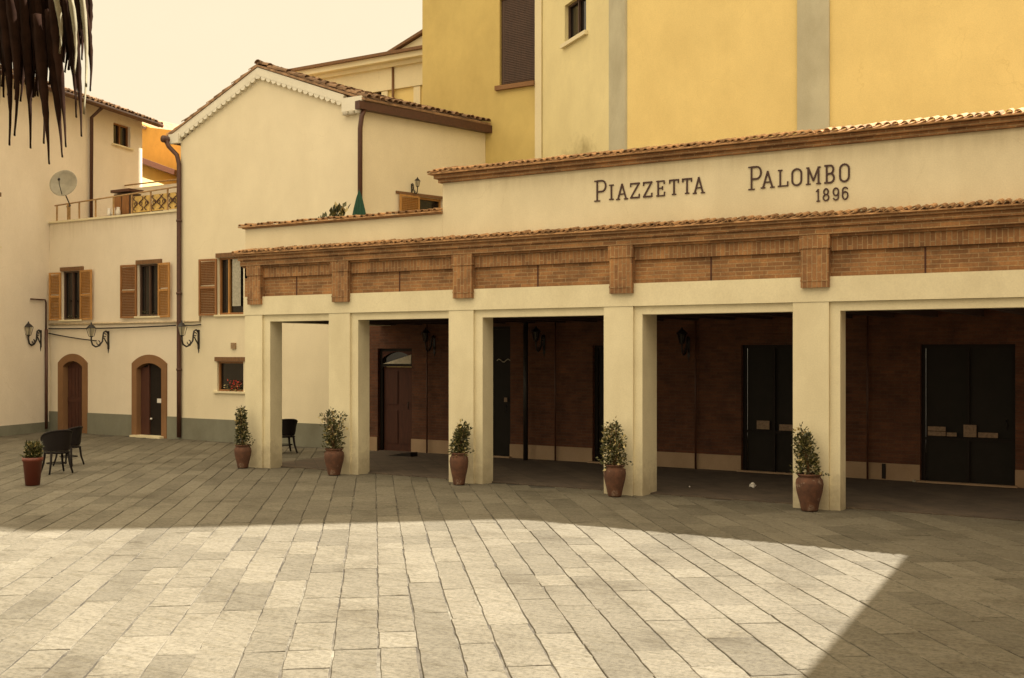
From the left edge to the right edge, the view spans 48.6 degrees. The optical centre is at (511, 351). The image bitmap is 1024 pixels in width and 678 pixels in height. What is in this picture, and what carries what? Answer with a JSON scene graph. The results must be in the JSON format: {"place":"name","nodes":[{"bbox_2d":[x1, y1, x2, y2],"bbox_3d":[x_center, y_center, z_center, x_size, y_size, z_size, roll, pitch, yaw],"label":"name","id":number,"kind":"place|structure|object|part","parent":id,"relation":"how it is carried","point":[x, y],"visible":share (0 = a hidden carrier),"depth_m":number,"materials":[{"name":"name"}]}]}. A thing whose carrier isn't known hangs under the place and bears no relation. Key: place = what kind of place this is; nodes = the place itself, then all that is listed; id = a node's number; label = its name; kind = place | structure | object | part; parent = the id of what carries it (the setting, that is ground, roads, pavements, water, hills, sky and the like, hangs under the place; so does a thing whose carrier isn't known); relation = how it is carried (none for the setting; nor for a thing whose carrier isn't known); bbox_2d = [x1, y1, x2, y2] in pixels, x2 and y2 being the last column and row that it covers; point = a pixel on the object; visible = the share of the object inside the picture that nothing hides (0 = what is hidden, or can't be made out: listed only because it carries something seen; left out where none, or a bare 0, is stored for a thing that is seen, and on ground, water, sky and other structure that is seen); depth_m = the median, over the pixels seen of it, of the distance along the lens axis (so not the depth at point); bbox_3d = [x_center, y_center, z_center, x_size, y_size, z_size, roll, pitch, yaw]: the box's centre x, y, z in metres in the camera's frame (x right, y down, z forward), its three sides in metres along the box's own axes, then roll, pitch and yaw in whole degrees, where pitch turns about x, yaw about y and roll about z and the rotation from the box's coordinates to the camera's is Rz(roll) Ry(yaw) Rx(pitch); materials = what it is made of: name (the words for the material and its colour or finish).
{"place":"outdoors","nodes":[
{"label":"outdoors","id":0,"kind":"place"},
{"bbox_2d":[12,0,421,124],"label":"sky","id":1,"kind":"structure","parent":0,"point":[162,60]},
{"bbox_2d":[291,30,421,103],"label":"house","id":2,"kind":"structure","parent":0,"point":[395,72],"depth_m":41.86,"materials":[{"name":"yellow paint"}]},
{"bbox_2d":[0,431,1023,677],"bbox_3d":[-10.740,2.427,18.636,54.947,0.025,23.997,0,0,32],"label":"piazza paving","id":3,"kind":"structure","parent":0,"point":[820,581],"depth_m":12.03,"materials":[{"name":"stone"}]},
{"bbox_2d":[19,439,43,485],"bbox_3d":[-8.651,1.995,20.455,0.425,0.831,0.397,0,0,32],"label":"potted shrub","id":4,"kind":"object","parent":3,"relation":"on","point":[32,459],"visible":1,"depth_m":20.36,"materials":[{"name":"red ceramic"}]},
{"bbox_2d":[0,0,92,163],"bbox_3d":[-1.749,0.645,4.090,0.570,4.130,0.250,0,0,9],"label":"palm tree","id":5,"kind":"object","parent":3,"relation":"on","point":[38,38],"visible":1,"depth_m":4.05,"materials":[{"name":"brown plant"}]},
{"bbox_2d":[40,429,73,474],"bbox_3d":[-9.008,1.974,22.456,0.600,0.879,0.550,0,0,-43],"label":"wicker chair","id":6,"kind":"object","parent":3,"relation":"on","point":[56,442],"visible":0.98,"depth_m":22.27,"materials":[{"name":"black wicker"}]},
{"bbox_2d":[53,426,84,465],"bbox_3d":[-9.359,1.996,23.995,0.522,0.834,0.570,0,0,12],"label":"wicker chair","id":7,"kind":"object","parent":3,"relation":"on","point":[76,437],"visible":0.56,"depth_m":23.87,"materials":[{"name":"black wicker"}]},
{"bbox_2d":[0,70,163,435],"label":"tall house","id":8,"kind":"structure","parent":3,"relation":"on","point":[102,157],"depth_m":33.88,"materials":[{"name":"paint"}]},
{"bbox_2d":[25,321,41,350],"bbox_3d":[-14.210,-0.445,33.634,0.340,0.890,0.770,0,0,12],"label":"wall lantern","id":9,"kind":"object","parent":8,"relation":"attached to","point":[28,326],"depth_m":33.49,"materials":[{"name":"black metal"}]},
{"bbox_2d":[112,123,133,149],"bbox_3d":[-13.084,-7.205,37.932,0.240,0.770,1.160,0,0,16],"label":"window","id":10,"kind":"structure","parent":8,"relation":"in","point":[120,133],"depth_m":38.04,"materials":[{"name":"brown wood"}]},
{"bbox_2d":[48,209,179,438],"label":"terrace house","id":11,"kind":"structure","parent":3,"relation":"on","point":[118,268],"depth_m":32.79,"materials":[{"name":"paint"}]},
{"bbox_2d":[49,266,91,320],"bbox_3d":[-13.083,-1.710,33.793,1.933,1.620,0.276,0,0,32],"label":"window","id":12,"kind":"structure","parent":11,"relation":"in","point":[74,280],"depth_m":33.91,"materials":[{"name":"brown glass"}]},
{"bbox_2d":[48,333,96,340],"bbox_3d":[-13.088,-0.430,33.735,2.203,0.271,0.036,0,0,32],"label":"wall cable","id":13,"kind":"object","parent":11,"relation":"attached to","point":[71,337],"depth_m":33.74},
{"bbox_2d":[58,354,87,433],"bbox_3d":[-13.036,1.250,33.882,1.350,2.360,0.255,0,0,32],"label":"door","id":14,"kind":"structure","parent":11,"relation":"in","point":[72,368],"depth_m":33.99,"materials":[{"name":"wood"}]},
{"bbox_2d":[86,322,108,351],"bbox_3d":[-11.921,-0.395,32.620,0.340,0.890,0.770,0,0,32],"label":"wall lantern","id":15,"kind":"object","parent":11,"relation":"attached to","point":[91,327],"depth_m":32.49,"materials":[{"name":"black metal"}]},
{"bbox_2d":[107,208,111,215],"bbox_3d":[-11.926,-4.115,33.573,0.140,0.250,0.140,0,0,32],"label":"white jug","id":16,"kind":"object","parent":11,"relation":"on","point":[109,212],"visible":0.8,"depth_m":33.52,"materials":[{"name":"ceramic"}]},
{"bbox_2d":[48,325,175,328],"bbox_3d":[-11.654,-0.697,32.819,5.601,0.085,0.044,0,0,32],"label":"wall cable","id":17,"kind":"object","parent":11,"relation":"attached to","point":[117,327],"depth_m":32.59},
{"bbox_2d":[49,321,176,324],"bbox_3d":[-11.631,-0.820,32.857,5.600,0.061,0.070,0,0,32],"label":"wall duct","id":18,"kind":"object","parent":11,"relation":"attached to","point":[136,322],"depth_m":32.72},
{"bbox_2d":[54,186,176,220],"bbox_3d":[-11.515,-4.274,32.995,5.651,0.689,0.048,0,0,32],"label":"terrace railing","id":19,"kind":"object","parent":11,"relation":"on","point":[156,202],"visible":0.9,"depth_m":32.30,"materials":[{"name":"brown metal"}]},
{"bbox_2d":[49,170,76,206],"bbox_3d":[-13.400,-4.866,33.708,0.657,1.029,0.966,0,0,-37],"label":"satellite dish","id":20,"kind":"object","parent":19,"relation":"attached to","point":[63,183],"visible":1,"depth_m":33.60,"materials":[{"name":"grey metal"}]},
{"bbox_2d":[116,207,120,214],"bbox_3d":[-11.587,-4.115,33.361,0.140,0.250,0.140,0,0,32],"label":"white jug","id":21,"kind":"object","parent":11,"relation":"on","point":[118,212],"visible":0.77,"depth_m":33.31,"materials":[{"name":"ceramic"}]},
{"bbox_2d":[110,188,143,214],"bbox_3d":[-11.492,-4.240,33.850,0.840,1.140,0.530,0,0,32],"label":"table","id":22,"kind":"object","parent":11,"relation":"on","point":[123,203],"visible":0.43,"depth_m":33.63,"materials":[{"name":"brown wood"}]},
{"bbox_3d":[-11.740,-4.170,33.775,0.300,0.900,0.019,0,0,32],"label":"door","id":23,"kind":"part","parent":22,"relation":"part of","materials":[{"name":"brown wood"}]},
{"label":"door","id":24,"kind":"part","parent":22,"relation":"part of","materials":[{"name":"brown wood"}]},
{"bbox_2d":[120,259,169,317],"bbox_3d":[-10.311,-1.770,32.065,2.077,1.640,0.261,0,0,32],"label":"window","id":25,"kind":"structure","parent":11,"relation":"in","point":[151,273],"depth_m":32.22,"materials":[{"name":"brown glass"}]},
{"bbox_2d":[129,355,166,438],"bbox_3d":[-10.219,1.270,32.032,1.450,2.360,0.400,0,0,32],"label":"door","id":26,"kind":"structure","parent":11,"relation":"in","point":[149,372],"depth_m":32.17,"materials":[{"name":"wood"}]},
{"bbox_2d":[124,179,176,210],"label":"terrace back wall","id":27,"kind":"structure","parent":11,"relation":"on","point":[148,188],"depth_m":37.26,"materials":[{"name":"paint"}]},
{"bbox_2d":[142,120,180,169],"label":"orange house","id":28,"kind":"structure","parent":3,"relation":"on","point":[155,149],"depth_m":44.38,"materials":[{"name":"paint"}]},
{"bbox_2d":[142,158,176,186],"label":"lean to","id":29,"kind":"object","parent":28,"relation":"attached to","point":[152,171],"visible":0.05,"depth_m":41.65,"materials":[{"name":"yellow paint"}]},
{"bbox_2d":[233,405,254,467],"bbox_3d":[-5.599,1.766,23.481,0.488,1.288,0.409,0,0,32],"label":"potted shrub","id":30,"kind":"object","parent":3,"relation":"on","point":[242,451],"visible":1,"depth_m":23.41,"materials":[{"name":"green plant"}]},
{"bbox_2d":[282,419,297,452],"bbox_3d":[-5.429,2.000,26.975,0.674,0.826,0.617,0,0,-28],"label":"wicker chair","id":31,"kind":"object","parent":3,"relation":"on","point":[289,428],"visible":0.54,"depth_m":26.80,"materials":[{"name":"black wicker"}]},
{"bbox_2d":[160,59,491,447],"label":"gabled house","id":32,"kind":"structure","parent":3,"relation":"on","point":[260,141],"depth_m":29.72,"materials":[{"name":"paint"}]},
{"bbox_2d":[176,321,199,352],"bbox_3d":[-8.751,-0.395,30.635,0.340,0.890,0.770,0,0,32],"label":"wall lantern","id":33,"kind":"object","parent":32,"relation":"attached to","point":[181,326],"depth_m":30.61,"materials":[{"name":"black metal"}]},
{"bbox_2d":[183,316,200,322],"bbox_3d":[-8.769,-1.623,31.064,0.654,1.654,0.056,0,0,32],"label":"wall duct","id":34,"kind":"object","parent":32,"relation":"attached to","point":[194,321],"depth_m":30.94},
{"bbox_2d":[198,252,244,316],"bbox_3d":[-7.718,-1.790,30.478,1.721,1.700,0.252,0,0,30],"label":"window","id":35,"kind":"structure","parent":32,"relation":"in","point":[231,272],"depth_m":30.57,"materials":[{"name":"brown wood"}]},
{"bbox_2d":[213,357,244,393],"bbox_3d":[-7.506,0.635,30.344,1.220,0.970,0.200,0,0,32],"label":"window","id":36,"kind":"structure","parent":32,"relation":"in","point":[230,373],"depth_m":30.43,"materials":[{"name":"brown wood"}]},
{"bbox_2d":[411,177,419,193],"bbox_3d":[-2.484,-4.185,28.949,0.297,0.534,0.193,0,0,26],"label":"wall lantern","id":37,"kind":"object","parent":32,"relation":"attached to","point":[417,181],"depth_m":28.91,"materials":[{"name":"black metal"}]},
{"bbox_2d":[396,191,442,213],"bbox_3d":[-2.383,-2.995,29.318,0.200,2.150,1.650,0,0,43],"label":"window","id":38,"kind":"structure","parent":32,"relation":"in","point":[420,203],"depth_m":29.16,"materials":[{"name":"brown wood"}]},
{"bbox_2d":[317,408,347,474],"bbox_3d":[-3.501,1.737,22.137,0.493,1.345,0.533,0,0,-45],"label":"potted shrub","id":39,"kind":"object","parent":3,"relation":"on","point":[334,456],"visible":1,"depth_m":22.05,"materials":[{"name":"green plant"}]},
{"bbox_2d":[448,419,473,484],"bbox_3d":[-0.905,1.809,20.541,0.524,1.201,0.480,0,0,9],"label":"potted shrub","id":40,"kind":"object","parent":3,"relation":"on","point":[458,461],"visible":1,"depth_m":20.44,"materials":[{"name":"green plant"}]},
{"bbox_2d":[596,416,632,496],"bbox_3d":[1.755,1.737,18.886,0.666,1.346,0.565,0,0,32],"label":"potted shrub","id":41,"kind":"object","parent":3,"relation":"on","point":[614,472],"visible":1,"depth_m":18.80,"materials":[{"name":"green plant"}]},
{"bbox_2d":[422,0,1023,163],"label":"yellow palazzo","id":42,"kind":"structure","parent":3,"relation":"on","point":[532,79],"depth_m":24.48,"materials":[{"name":"paint"}]},
{"bbox_2d":[494,0,534,90],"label":"window","id":43,"kind":"structure","parent":42,"relation":"in","point":[518,16],"depth_m":30.39,"materials":[{"name":"brown wood"}]},
{"bbox_2d":[560,0,587,48],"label":"window","id":44,"kind":"structure","parent":42,"relation":"in","point":[577,30],"depth_m":28.24,"materials":[{"name":"brown glass"}]},
{"bbox_2d":[790,422,829,511],"bbox_3d":[4.517,1.737,17.188,0.614,1.345,0.475,0,0,17],"label":"potted shrub","id":45,"kind":"object","parent":3,"relation":"on","point":[809,486],"visible":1,"depth_m":17.09,"materials":[{"name":"brown ceramic"}]},
{"bbox_2d":[281,450,1023,520],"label":"arcade floor","id":46,"kind":"structure","parent":0,"point":[1002,503],"depth_m":20.45,"materials":[{"name":"stone"}]},
{"bbox_2d":[389,452,417,456],"bbox_3d":[-2.516,2.355,26.095,0.650,0.090,0.270,0,0,32],"label":"door mat","id":47,"kind":"object","parent":46,"relation":"on","point":[410,454],"depth_m":25.93,"materials":[{"name":"rubber"}]},
{"bbox_2d":[231,107,1023,510],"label":"portico","id":48,"kind":"structure","parent":46,"relation":"on","point":[871,325],"depth_m":20.42,"materials":[{"name":"paint"}]},
{"bbox_2d":[329,201,349,218],"bbox_3d":[-3.910,-2.620,25.851,0.583,1.600,0.428,0,0,32],"label":"potted plant","id":49,"kind":"object","parent":48,"relation":"on","point":[338,210],"visible":0.19,"depth_m":25.81,"materials":[{"name":"green plant"}]},
{"bbox_2d":[352,190,365,217],"bbox_3d":[-3.489,-2.764,25.904,0.560,1.888,0.560,0,0,32],"label":"closed parasol","id":50,"kind":"object","parent":48,"relation":"on","point":[359,208],"visible":0.32,"depth_m":25.83,"materials":[{"name":"green fabric"}]},
{"bbox_2d":[380,348,411,450],"bbox_3d":[-2.774,1.170,27.480,1.040,2.480,0.150,0,0,32],"label":"door","id":51,"kind":"structure","parent":48,"relation":"in","point":[395,364],"depth_m":27.54,"materials":[{"name":"paint"}]},
{"bbox_2d":[421,327,434,356],"bbox_3d":[-1.949,-0.210,26.555,0.272,0.712,0.462,0,0,32],"label":"wall lantern","id":52,"kind":"object","parent":48,"relation":"attached to","point":[425,332],"depth_m":26.45,"materials":[{"name":"black metal"}]},
{"bbox_2d":[493,326,509,455],"bbox_3d":[-0.321,0.920,25.943,0.810,2.980,0.150,0,0,32],"label":"door","id":53,"kind":"structure","parent":48,"relation":"in","point":[501,334],"depth_m":25.95,"materials":[{"name":"paint"}]},
{"bbox_2d":[531,326,544,354],"bbox_3d":[0.593,-0.210,24.962,0.272,0.712,0.462,0,0,32],"label":"wall lantern","id":54,"kind":"object","parent":48,"relation":"attached to","point":[535,331],"depth_m":24.85,"materials":[{"name":"black metal"}]},
{"bbox_2d":[595,345,603,461],"bbox_3d":[2.322,1.140,24.323,1.190,2.540,0.090,0,0,32],"label":"door","id":55,"kind":"structure","parent":48,"relation":"in","point":[599,349],"depth_m":24.58,"materials":[{"name":"paint"}]},
{"bbox_2d":[594,177,704,201],"bbox_3d":[2.265,-2.742,18.867,2.017,0.366,0.022,0,0,32],"label":"wall lettering","id":56,"kind":"object","parent":48,"relation":"attached to","point":[646,191],"depth_m":18.87,"materials":[{"name":"paint"}]},
{"bbox_2d":[676,327,689,361],"bbox_3d":[3.517,-0.140,23.131,0.272,0.712,0.462,0,0,32],"label":"wall lantern","id":57,"kind":"object","parent":48,"relation":"attached to","point":[681,333],"depth_m":23.03,"materials":[{"name":"black metal"}]},
{"bbox_2d":[743,345,792,472],"bbox_3d":[5.208,1.140,22.506,1.270,2.540,0.105,0,0,32],"label":"door","id":58,"kind":"structure","parent":48,"relation":"in","point":[767,369],"depth_m":22.60,"materials":[{"name":"paint"}]},
{"bbox_2d":[748,163,849,189],"bbox_3d":[4.417,-2.737,17.519,1.597,0.374,0.022,0,0,32],"label":"wall lettering","id":59,"kind":"object","parent":48,"relation":"attached to","point":[808,173],"depth_m":17.44,"materials":[{"name":"paint"}]},
{"bbox_2d":[816,186,848,201],"bbox_3d":[4.865,-2.390,17.238,0.498,0.202,0.022,0,0,32],"label":"wall lettering","id":60,"kind":"object","parent":48,"relation":"attached to","point":[817,191],"depth_m":17.22,"materials":[{"name":"paint"}]},
{"bbox_2d":[921,344,1014,485],"bbox_3d":[8.268,1.140,20.563,1.620,2.540,0.150,0,0,32],"label":"door","id":61,"kind":"structure","parent":48,"relation":"in","point":[968,390],"depth_m":20.57,"materials":[{"name":"paint"}]}
]}

